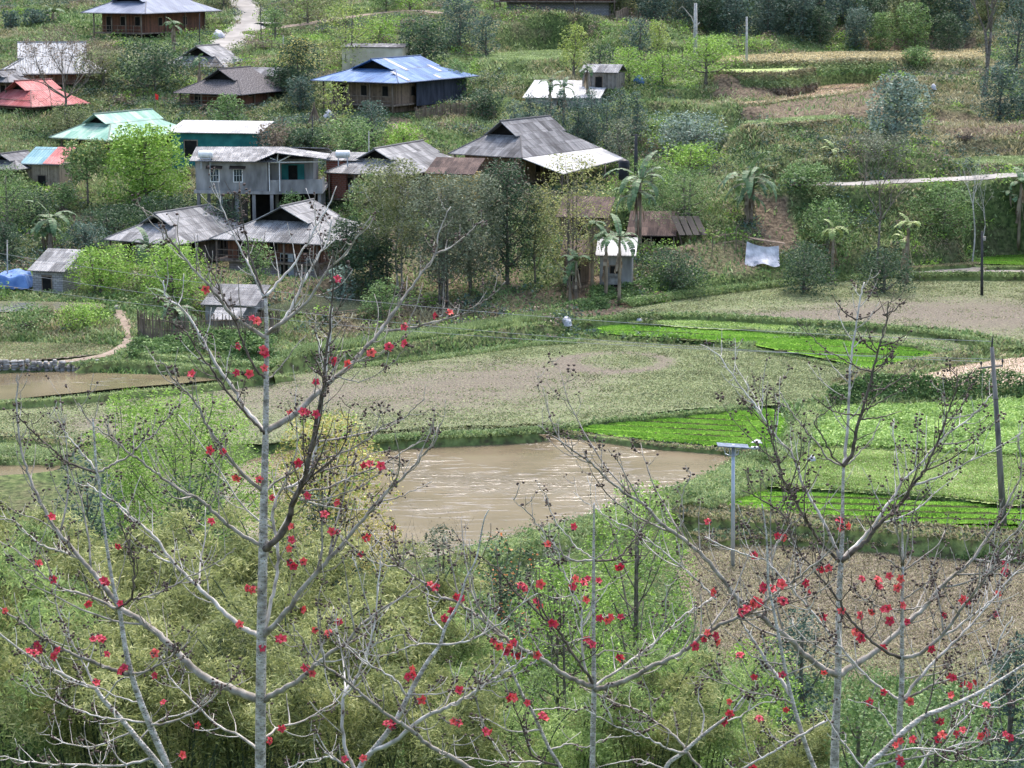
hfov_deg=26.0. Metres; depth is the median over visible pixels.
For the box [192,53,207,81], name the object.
banana plant
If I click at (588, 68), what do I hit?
banana plant
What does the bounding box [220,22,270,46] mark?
concrete road
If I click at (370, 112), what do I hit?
shrub
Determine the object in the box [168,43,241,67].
stilt house
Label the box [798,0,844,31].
forest tree
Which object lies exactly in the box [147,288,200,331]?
banana plant
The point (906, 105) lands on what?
tree
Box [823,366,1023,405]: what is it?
hedge
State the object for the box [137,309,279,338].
fence
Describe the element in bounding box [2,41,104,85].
stilt house
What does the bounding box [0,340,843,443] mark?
ploughed field
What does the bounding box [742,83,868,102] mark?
terrace field
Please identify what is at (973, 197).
bare tree
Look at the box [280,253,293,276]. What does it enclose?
door
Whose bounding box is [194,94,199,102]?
door
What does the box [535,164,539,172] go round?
window
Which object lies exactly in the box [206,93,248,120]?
shrub
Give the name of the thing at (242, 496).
tree
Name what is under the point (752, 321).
field bund
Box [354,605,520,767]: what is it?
bamboo clump
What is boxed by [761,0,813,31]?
forest tree
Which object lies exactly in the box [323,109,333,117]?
sack heap
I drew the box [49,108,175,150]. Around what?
stilt house
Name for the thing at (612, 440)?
field bund
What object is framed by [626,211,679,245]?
animal shed
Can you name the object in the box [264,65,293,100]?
tree
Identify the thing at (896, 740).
kapok tree
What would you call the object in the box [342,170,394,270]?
tree
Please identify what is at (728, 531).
grass
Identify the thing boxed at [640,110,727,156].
tree
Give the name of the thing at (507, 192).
tree
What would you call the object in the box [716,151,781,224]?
banana plant
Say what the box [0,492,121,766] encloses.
bamboo clump
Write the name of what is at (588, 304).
creeper bank
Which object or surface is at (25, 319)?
shrub
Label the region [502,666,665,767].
bamboo clump
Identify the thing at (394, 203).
tree
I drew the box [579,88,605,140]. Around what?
cypress shrub
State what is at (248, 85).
stilt house
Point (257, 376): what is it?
field bund
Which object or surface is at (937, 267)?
field bund
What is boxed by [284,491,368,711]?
shrub
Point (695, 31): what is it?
lopped tree
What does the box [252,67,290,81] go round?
outbuilding
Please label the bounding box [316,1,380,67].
tree
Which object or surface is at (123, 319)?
footpath
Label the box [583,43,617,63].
shrub
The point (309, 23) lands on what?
dirt path
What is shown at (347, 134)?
shrub
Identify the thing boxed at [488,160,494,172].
window
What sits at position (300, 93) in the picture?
shrub
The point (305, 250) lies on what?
window
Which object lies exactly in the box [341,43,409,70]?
concrete building
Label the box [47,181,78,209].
tree
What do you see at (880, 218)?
bare tree
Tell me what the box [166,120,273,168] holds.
annex
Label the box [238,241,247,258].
door
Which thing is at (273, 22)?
tree
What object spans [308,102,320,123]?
stake stack
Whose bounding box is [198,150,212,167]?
water tank
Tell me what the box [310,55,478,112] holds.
stilt house
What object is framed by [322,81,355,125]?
shrub
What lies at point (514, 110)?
cypress shrub
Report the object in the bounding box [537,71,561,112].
banana plant
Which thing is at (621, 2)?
forest tree
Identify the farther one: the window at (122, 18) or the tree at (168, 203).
the window at (122, 18)
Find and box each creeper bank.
[121,258,801,356]
[221,295,615,368]
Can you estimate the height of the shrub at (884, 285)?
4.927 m
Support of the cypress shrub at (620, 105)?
on the ground at (16, 488)
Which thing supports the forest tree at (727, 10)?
on the ground at (16, 488)
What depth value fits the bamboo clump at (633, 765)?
63.89 m
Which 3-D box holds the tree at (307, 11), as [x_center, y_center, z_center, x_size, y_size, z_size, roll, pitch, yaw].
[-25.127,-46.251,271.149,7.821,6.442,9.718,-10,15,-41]
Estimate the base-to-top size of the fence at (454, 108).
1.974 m
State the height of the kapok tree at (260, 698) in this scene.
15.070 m
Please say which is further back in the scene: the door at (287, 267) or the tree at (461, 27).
the tree at (461, 27)
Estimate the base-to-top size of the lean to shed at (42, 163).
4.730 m
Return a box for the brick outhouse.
[323,152,366,189]
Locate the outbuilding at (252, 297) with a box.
[200,284,270,324]
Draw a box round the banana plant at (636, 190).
[603,150,671,244]
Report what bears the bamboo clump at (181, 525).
on the ground at (16, 488)
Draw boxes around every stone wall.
[0,359,98,371]
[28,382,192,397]
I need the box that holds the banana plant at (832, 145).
[820,139,841,154]
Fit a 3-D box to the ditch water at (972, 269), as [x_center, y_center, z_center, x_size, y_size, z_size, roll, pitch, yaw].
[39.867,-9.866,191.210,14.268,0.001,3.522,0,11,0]
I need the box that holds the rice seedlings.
[571,254,1023,529]
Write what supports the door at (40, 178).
in the lean to shed at (42, 163)
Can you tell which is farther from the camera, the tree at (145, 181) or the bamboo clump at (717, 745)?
the tree at (145, 181)
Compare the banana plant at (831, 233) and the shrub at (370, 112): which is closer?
the banana plant at (831, 233)
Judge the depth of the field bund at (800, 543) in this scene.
115.44 m
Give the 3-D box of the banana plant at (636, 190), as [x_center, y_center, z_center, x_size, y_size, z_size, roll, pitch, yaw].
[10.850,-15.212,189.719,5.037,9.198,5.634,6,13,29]
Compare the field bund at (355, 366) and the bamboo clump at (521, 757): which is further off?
the field bund at (355, 366)
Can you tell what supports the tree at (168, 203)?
on the ground at (16, 488)
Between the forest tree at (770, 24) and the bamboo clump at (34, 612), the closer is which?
the bamboo clump at (34, 612)
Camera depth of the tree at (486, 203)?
176.36 m
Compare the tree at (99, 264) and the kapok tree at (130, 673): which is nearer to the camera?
the kapok tree at (130, 673)
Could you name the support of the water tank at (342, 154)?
on the brick outhouse
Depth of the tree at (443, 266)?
173.00 m
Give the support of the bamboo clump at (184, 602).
on the ground at (16, 488)
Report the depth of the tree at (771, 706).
69.06 m
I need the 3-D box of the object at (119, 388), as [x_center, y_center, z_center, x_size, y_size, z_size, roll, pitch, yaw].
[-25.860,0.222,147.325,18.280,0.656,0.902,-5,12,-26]
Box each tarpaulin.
[0,269,32,289]
[745,242,779,266]
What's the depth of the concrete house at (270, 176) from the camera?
193.00 m
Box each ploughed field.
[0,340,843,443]
[616,278,1023,341]
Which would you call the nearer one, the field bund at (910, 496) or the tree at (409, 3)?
the field bund at (910, 496)
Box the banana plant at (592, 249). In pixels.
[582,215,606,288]
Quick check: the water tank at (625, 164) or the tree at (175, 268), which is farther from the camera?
the water tank at (625, 164)
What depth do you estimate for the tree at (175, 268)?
170.94 m
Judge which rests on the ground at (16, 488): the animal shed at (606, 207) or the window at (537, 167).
the animal shed at (606, 207)
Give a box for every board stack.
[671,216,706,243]
[749,237,784,243]
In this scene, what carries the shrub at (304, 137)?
on the ground at (16, 488)
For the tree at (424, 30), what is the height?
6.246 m
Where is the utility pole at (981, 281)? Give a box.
[980,231,985,295]
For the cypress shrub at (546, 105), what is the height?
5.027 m
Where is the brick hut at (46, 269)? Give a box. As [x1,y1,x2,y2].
[27,248,83,292]
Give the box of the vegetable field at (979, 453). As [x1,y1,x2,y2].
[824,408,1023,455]
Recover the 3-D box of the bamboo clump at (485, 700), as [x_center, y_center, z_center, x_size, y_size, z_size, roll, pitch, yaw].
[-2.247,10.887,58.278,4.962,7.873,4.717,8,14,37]
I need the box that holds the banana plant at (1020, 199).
[1000,167,1023,250]
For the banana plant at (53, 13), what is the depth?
268.33 m
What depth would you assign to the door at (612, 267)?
180.02 m
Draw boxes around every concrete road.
[212,0,266,51]
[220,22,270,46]
[788,173,1020,185]
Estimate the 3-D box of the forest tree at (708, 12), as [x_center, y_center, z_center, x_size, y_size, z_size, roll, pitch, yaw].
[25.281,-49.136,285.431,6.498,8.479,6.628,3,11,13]
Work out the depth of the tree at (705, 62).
237.22 m
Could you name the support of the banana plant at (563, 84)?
on the ground at (16, 488)
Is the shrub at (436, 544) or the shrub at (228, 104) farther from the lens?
the shrub at (228, 104)
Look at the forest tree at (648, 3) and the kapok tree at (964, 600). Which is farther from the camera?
the forest tree at (648, 3)
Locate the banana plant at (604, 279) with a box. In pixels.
[588,222,626,293]
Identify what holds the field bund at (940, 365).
on the ground at (16, 488)
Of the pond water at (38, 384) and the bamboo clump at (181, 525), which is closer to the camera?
the bamboo clump at (181, 525)
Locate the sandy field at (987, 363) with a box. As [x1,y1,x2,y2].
[899,357,1023,388]
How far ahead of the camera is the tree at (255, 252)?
175.15 m
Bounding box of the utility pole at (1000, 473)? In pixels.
[980,336,1006,526]
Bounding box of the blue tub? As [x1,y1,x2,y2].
[633,75,643,84]
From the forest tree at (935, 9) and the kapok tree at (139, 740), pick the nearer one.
the kapok tree at (139, 740)
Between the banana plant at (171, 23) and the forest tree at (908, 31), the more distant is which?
the forest tree at (908, 31)
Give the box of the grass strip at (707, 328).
[660,321,825,329]
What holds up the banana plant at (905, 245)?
on the ground at (16, 488)
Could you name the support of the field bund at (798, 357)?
on the ground at (16, 488)
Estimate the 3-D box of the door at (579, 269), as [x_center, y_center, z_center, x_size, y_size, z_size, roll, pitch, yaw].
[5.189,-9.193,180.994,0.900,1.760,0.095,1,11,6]
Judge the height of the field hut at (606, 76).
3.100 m
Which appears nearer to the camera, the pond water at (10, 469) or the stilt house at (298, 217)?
the pond water at (10, 469)
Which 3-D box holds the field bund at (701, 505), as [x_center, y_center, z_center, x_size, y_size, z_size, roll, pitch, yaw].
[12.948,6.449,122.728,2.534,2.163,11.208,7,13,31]
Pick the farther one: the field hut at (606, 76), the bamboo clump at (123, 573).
the field hut at (606, 76)
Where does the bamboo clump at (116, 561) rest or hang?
on the ground at (16, 488)
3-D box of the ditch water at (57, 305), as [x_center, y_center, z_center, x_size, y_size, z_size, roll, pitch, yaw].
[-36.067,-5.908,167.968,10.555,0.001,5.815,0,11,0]
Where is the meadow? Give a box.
[764,465,1021,505]
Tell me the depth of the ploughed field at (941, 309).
174.77 m
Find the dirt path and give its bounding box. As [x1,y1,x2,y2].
[262,10,442,30]
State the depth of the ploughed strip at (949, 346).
162.54 m
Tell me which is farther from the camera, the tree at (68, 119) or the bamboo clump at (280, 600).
the tree at (68, 119)
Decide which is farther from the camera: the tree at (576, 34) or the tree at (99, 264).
the tree at (576, 34)
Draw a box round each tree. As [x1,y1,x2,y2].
[0,162,42,231]
[0,166,505,767]
[0,185,60,226]
[0,222,29,264]
[0,389,252,767]
[0,576,216,767]
[1,12,128,116]
[42,103,92,133]
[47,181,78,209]
[58,137,114,203]
[59,220,114,253]
[65,242,147,292]
[72,202,146,236]
[74,45,125,85]
[77,386,174,541]
[92,386,285,595]
[101,122,192,204]
[109,38,194,96]
[131,190,202,221]
[134,238,216,301]
[202,0,237,7]
[204,197,244,226]
[238,237,274,284]
[250,408,402,594]
[262,8,283,38]
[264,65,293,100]
[271,35,325,93]
[276,0,340,23]
[277,190,306,206]
[277,509,537,767]
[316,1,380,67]
[322,216,371,279]
[333,480,851,767]
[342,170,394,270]
[344,232,403,296]
[346,157,431,290]
[354,14,399,42]
[373,0,399,11]
[394,0,426,9]
[396,15,452,65]
[396,170,490,305]
[438,0,481,50]
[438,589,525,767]
[438,625,631,767]
[444,171,507,291]
[446,58,473,97]
[462,87,505,119]
[469,14,500,55]
[476,156,544,283]
[477,532,547,741]
[495,552,623,767]
[513,186,559,283]
[530,153,615,294]
[535,270,1023,767]
[557,21,588,75]
[569,652,790,767]
[572,478,701,767]
[607,0,637,15]
[611,0,645,10]
[611,45,649,82]
[619,18,655,58]
[629,158,673,202]
[633,0,676,22]
[634,0,673,13]
[638,48,684,85]
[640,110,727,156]
[642,163,731,240]
[649,20,670,54]
[656,138,729,172]
[668,0,699,27]
[671,32,745,84]
[677,3,699,55]
[685,0,730,29]
[686,504,836,767]
[689,0,729,34]
[696,636,815,767]
[703,449,1023,767]
[709,0,736,25]
[709,129,735,159]
[713,0,759,35]
[748,0,788,35]
[751,0,789,32]
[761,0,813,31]
[779,0,818,40]
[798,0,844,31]
[804,5,837,44]
[815,604,1023,767]
[820,0,863,27]
[826,120,938,283]
[843,5,873,48]
[851,0,889,32]
[865,0,895,27]
[865,71,934,143]
[866,12,898,50]
[884,0,922,35]
[893,1,934,50]
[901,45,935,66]
[906,0,957,39]
[925,0,963,18]
[932,12,965,50]
[937,0,975,38]
[948,150,989,260]
[962,172,994,239]
[970,0,1003,95]
[970,60,1023,120]
[971,0,1005,18]
[989,0,1023,72]
[996,0,1023,10]
[1004,67,1023,120]
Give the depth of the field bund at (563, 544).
113.93 m
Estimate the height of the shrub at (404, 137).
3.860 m
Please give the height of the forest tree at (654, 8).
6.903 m
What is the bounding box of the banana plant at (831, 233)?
[821,219,848,281]
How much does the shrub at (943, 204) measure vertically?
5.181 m
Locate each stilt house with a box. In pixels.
[0,69,26,108]
[0,78,89,111]
[0,149,31,175]
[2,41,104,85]
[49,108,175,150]
[80,0,221,37]
[103,203,242,265]
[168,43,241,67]
[173,66,285,108]
[209,198,369,278]
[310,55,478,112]
[324,139,450,207]
[448,115,624,193]
[493,0,617,15]
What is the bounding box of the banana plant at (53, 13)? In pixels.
[41,5,65,20]
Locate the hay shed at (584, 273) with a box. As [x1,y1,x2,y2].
[560,240,594,281]
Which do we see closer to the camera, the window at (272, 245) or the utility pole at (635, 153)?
the window at (272, 245)
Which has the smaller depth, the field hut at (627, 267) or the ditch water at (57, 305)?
the ditch water at (57, 305)
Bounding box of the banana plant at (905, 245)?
[892,212,920,283]
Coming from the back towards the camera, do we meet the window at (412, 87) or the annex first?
the window at (412, 87)
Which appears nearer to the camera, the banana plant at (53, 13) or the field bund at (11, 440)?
the field bund at (11, 440)
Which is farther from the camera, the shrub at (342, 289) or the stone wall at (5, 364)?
the shrub at (342, 289)
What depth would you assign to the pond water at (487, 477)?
123.72 m
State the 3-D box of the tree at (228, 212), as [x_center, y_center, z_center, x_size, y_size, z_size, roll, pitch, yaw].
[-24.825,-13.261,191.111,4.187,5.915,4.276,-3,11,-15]
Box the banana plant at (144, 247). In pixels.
[129,226,170,284]
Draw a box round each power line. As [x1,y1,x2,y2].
[0,253,990,341]
[0,270,980,361]
[3,285,1001,359]
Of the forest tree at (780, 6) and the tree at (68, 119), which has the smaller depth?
the tree at (68, 119)
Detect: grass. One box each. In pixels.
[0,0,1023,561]
[0,343,1021,548]
[656,319,1023,504]
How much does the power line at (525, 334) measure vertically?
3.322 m
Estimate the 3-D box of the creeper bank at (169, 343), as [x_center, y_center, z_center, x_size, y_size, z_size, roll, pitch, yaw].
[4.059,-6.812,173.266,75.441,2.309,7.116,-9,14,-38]
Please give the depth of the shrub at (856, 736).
60.92 m
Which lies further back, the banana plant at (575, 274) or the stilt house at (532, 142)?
the stilt house at (532, 142)
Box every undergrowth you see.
[0,0,1023,339]
[0,504,1023,767]
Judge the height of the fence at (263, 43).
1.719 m
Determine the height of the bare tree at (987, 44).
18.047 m
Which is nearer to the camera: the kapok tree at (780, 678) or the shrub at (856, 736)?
the kapok tree at (780, 678)
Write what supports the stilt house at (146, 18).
on the ground at (16, 488)
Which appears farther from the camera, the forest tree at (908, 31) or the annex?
the forest tree at (908, 31)
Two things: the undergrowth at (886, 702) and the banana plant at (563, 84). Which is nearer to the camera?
the undergrowth at (886, 702)
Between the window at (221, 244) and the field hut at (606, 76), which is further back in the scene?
the field hut at (606, 76)
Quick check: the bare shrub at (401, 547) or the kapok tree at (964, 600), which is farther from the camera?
the bare shrub at (401, 547)
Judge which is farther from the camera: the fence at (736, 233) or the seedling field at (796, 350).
the fence at (736, 233)
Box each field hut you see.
[579,64,626,88]
[596,237,637,286]
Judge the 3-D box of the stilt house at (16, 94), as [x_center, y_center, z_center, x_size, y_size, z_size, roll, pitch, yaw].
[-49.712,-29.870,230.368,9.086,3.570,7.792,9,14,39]
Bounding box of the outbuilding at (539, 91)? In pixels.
[522,80,605,108]
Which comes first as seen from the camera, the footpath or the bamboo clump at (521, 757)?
the bamboo clump at (521, 757)
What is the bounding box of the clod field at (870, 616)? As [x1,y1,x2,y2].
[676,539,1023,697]
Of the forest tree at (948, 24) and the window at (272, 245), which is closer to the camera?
the window at (272, 245)
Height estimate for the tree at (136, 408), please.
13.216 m
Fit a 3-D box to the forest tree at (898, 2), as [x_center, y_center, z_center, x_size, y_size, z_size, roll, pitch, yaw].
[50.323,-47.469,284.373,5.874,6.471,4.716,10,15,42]
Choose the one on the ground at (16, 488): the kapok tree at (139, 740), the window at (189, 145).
the kapok tree at (139, 740)
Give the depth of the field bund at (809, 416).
135.43 m
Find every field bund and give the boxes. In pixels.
[0,374,297,409]
[0,432,78,447]
[0,457,61,470]
[75,360,245,386]
[124,353,275,385]
[271,318,537,375]
[338,344,551,369]
[365,431,547,450]
[472,458,763,567]
[559,403,768,436]
[562,431,744,454]
[570,321,938,352]
[581,314,994,355]
[584,336,838,367]
[628,274,873,306]
[684,509,1023,563]
[695,469,777,508]
[701,529,832,548]
[759,402,827,461]
[767,487,995,503]
[840,347,1005,383]
[852,364,952,383]
[898,264,970,279]
[909,273,1023,280]
[984,266,1023,274]
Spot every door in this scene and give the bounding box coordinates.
[37,174,46,188]
[41,275,52,291]
[106,16,110,31]
[127,242,134,260]
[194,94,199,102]
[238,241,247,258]
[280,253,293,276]
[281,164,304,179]
[339,84,346,101]
[347,177,352,197]
[570,261,580,281]
[577,222,586,236]
[595,75,602,87]
[609,265,617,286]
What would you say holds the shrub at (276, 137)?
on the ground at (16, 488)
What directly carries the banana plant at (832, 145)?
on the ground at (16, 488)
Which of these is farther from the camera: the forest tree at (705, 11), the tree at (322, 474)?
the forest tree at (705, 11)
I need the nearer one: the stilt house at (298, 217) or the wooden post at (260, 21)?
the stilt house at (298, 217)
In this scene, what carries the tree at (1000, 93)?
on the ground at (16, 488)
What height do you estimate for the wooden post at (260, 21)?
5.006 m
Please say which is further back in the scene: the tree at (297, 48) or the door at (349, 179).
the tree at (297, 48)
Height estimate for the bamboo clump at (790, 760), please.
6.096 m
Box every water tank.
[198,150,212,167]
[335,150,349,166]
[618,159,629,179]
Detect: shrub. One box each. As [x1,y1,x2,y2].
[0,298,56,338]
[1,10,20,27]
[20,8,49,24]
[41,451,130,730]
[53,298,113,331]
[140,472,236,749]
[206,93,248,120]
[249,123,296,146]
[283,75,315,112]
[283,126,330,147]
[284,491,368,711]
[310,114,385,152]
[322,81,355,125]
[326,264,357,299]
[346,491,481,625]
[352,99,387,141]
[356,277,404,325]
[375,121,431,144]
[418,523,469,708]
[501,98,522,119]
[514,541,586,666]
[519,93,540,117]
[527,109,544,116]
[537,95,560,124]
[552,90,572,132]
[567,94,589,141]
[571,111,604,144]
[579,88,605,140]
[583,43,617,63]
[595,92,621,154]
[598,116,639,167]
[606,87,635,150]
[624,90,651,140]
[633,248,712,298]
[767,607,845,766]
[776,157,835,193]
[777,238,840,298]
[792,195,861,252]
[814,689,905,767]
[844,129,912,164]
[844,246,920,296]
[860,683,1012,767]
[892,179,978,238]
[966,630,1023,767]
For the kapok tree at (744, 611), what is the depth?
25.68 m
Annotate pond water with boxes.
[0,371,215,399]
[0,465,59,475]
[221,434,730,559]
[258,294,424,314]
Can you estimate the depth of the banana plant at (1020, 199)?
197.49 m
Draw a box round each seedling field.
[563,408,784,448]
[596,325,784,342]
[729,489,1023,524]
[756,336,933,368]
[974,256,1020,264]
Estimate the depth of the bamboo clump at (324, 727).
58.66 m
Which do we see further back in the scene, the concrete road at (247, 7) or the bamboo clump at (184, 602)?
the concrete road at (247, 7)
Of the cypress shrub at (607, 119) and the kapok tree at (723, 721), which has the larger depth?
the cypress shrub at (607, 119)
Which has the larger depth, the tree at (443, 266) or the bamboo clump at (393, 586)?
the tree at (443, 266)
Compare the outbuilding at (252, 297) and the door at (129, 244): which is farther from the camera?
the door at (129, 244)
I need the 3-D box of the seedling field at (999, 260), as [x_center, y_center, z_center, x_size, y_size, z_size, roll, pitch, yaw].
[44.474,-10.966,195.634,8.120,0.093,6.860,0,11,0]
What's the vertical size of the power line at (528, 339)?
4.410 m
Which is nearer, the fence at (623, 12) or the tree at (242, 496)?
the tree at (242, 496)
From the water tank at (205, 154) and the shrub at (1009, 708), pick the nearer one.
the shrub at (1009, 708)
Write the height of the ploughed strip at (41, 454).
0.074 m
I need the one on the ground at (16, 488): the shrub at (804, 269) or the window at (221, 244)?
the shrub at (804, 269)
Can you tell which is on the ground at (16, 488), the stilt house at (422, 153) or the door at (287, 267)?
the stilt house at (422, 153)
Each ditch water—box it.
[0,301,104,311]
[918,267,1023,271]
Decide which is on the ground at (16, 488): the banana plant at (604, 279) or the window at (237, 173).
the banana plant at (604, 279)
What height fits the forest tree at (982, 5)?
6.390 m
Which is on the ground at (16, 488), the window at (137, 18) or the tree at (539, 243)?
the tree at (539, 243)
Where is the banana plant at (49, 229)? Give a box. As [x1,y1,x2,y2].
[26,200,77,249]
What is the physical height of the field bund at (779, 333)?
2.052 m
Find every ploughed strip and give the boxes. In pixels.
[3,444,83,456]
[4,342,107,360]
[841,330,966,349]
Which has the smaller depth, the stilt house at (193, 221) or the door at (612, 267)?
the door at (612, 267)
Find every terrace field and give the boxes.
[717,49,984,61]
[719,66,809,72]
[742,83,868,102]
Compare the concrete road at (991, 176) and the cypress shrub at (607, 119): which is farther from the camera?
the cypress shrub at (607, 119)
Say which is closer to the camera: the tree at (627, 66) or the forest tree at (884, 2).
the tree at (627, 66)
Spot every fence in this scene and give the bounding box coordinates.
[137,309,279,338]
[255,42,285,49]
[311,307,384,315]
[400,295,445,311]
[415,102,495,119]
[615,7,653,20]
[712,227,748,252]
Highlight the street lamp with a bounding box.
[716,442,758,565]
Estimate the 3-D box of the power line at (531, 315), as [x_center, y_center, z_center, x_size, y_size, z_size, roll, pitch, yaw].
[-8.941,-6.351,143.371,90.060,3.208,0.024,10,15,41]
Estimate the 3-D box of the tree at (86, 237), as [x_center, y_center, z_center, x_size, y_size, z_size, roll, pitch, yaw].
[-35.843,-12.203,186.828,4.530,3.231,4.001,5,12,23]
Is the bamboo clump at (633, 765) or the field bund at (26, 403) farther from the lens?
the field bund at (26, 403)
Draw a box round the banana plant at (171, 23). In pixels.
[163,17,183,51]
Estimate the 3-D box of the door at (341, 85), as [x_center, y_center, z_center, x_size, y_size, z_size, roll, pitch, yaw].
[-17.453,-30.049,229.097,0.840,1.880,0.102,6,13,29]
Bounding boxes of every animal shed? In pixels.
[556,196,614,236]
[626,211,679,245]
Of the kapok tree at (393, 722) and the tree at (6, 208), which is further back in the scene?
the tree at (6, 208)
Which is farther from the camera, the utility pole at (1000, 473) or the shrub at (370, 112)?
the shrub at (370, 112)
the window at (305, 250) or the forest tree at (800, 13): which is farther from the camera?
the forest tree at (800, 13)
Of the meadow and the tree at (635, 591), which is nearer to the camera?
the tree at (635, 591)
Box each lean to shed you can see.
[21,147,75,188]
[212,307,246,326]
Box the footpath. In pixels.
[1,310,133,365]
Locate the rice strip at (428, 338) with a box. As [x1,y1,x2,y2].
[314,320,553,354]
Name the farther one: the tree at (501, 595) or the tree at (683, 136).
the tree at (683, 136)
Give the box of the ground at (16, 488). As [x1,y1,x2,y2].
[0,0,1023,767]
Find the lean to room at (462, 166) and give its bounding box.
[424,157,484,207]
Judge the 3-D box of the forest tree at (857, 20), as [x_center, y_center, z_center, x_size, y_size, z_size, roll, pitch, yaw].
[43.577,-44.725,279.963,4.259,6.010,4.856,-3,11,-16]
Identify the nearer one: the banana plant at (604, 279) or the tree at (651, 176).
the banana plant at (604, 279)
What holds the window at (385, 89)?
in the stilt house at (393, 84)
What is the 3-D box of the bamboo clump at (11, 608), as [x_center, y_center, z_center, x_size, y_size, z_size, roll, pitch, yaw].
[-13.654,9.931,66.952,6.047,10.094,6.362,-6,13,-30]
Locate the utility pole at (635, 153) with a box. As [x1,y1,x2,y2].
[631,133,641,176]
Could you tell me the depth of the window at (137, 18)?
261.61 m
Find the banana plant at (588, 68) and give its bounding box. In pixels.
[578,62,593,94]
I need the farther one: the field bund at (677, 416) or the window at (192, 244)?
the window at (192, 244)
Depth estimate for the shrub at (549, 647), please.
95.55 m
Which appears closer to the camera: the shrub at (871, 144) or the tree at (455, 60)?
the shrub at (871, 144)
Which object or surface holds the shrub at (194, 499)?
on the ground at (16, 488)
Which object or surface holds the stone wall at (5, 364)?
on the ground at (16, 488)
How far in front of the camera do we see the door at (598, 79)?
235.14 m
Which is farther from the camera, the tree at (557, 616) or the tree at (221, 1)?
the tree at (221, 1)
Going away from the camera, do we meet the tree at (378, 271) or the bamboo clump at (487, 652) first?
the bamboo clump at (487, 652)
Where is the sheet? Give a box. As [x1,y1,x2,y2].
[212,29,224,37]
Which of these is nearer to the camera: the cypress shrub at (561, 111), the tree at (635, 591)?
the tree at (635, 591)
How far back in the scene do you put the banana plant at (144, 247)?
176.15 m
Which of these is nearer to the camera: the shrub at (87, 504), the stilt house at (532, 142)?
the shrub at (87, 504)
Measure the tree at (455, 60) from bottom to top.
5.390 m
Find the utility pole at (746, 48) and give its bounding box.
[745,17,747,60]
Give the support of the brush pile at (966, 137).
on the ground at (16, 488)
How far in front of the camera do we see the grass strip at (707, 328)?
168.22 m
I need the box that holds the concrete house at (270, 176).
[189,147,331,221]
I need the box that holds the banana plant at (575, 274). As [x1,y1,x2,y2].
[560,248,590,301]
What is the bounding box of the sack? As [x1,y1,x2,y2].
[562,316,571,326]
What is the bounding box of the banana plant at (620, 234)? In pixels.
[595,213,639,304]
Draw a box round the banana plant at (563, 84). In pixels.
[551,77,574,115]
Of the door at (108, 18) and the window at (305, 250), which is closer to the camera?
the window at (305, 250)
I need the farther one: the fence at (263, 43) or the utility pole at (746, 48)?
the fence at (263, 43)
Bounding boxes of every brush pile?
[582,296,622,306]
[955,132,974,141]
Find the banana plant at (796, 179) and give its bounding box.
[787,172,807,186]
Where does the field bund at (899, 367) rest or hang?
on the ground at (16, 488)
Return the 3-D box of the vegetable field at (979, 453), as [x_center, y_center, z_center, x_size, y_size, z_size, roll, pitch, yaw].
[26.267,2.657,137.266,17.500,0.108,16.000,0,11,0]
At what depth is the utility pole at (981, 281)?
180.92 m
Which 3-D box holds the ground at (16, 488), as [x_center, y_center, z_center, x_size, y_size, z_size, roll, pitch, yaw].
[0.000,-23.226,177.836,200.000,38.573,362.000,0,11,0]
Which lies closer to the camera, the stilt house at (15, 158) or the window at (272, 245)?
the window at (272, 245)
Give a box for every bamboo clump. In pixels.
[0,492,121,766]
[0,517,103,767]
[0,551,136,767]
[0,591,116,767]
[0,613,190,767]
[1,503,179,766]
[7,540,246,767]
[41,608,295,767]
[60,540,236,767]
[93,498,344,767]
[99,586,288,767]
[151,619,361,767]
[172,564,425,767]
[202,501,375,767]
[232,618,454,767]
[254,536,470,767]
[293,569,491,767]
[332,651,519,767]
[334,544,504,767]
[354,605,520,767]
[436,662,616,767]
[501,737,575,767]
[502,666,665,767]
[564,647,735,767]
[573,736,677,767]
[610,636,791,767]
[721,706,849,767]
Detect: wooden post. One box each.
[7,240,7,273]
[260,3,261,39]
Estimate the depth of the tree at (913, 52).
254.94 m
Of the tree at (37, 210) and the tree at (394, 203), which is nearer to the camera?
the tree at (394, 203)
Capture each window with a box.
[120,16,124,25]
[134,16,140,25]
[158,17,162,25]
[184,140,197,157]
[191,242,196,253]
[210,169,219,181]
[220,240,225,248]
[233,169,242,181]
[269,243,277,250]
[300,244,309,252]
[305,258,313,270]
[360,85,367,95]
[382,85,388,96]
[411,86,414,95]
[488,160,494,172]
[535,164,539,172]
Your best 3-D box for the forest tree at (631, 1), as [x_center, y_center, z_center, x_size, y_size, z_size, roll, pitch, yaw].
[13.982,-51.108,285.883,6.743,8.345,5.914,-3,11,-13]
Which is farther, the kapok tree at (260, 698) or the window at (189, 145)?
the window at (189, 145)

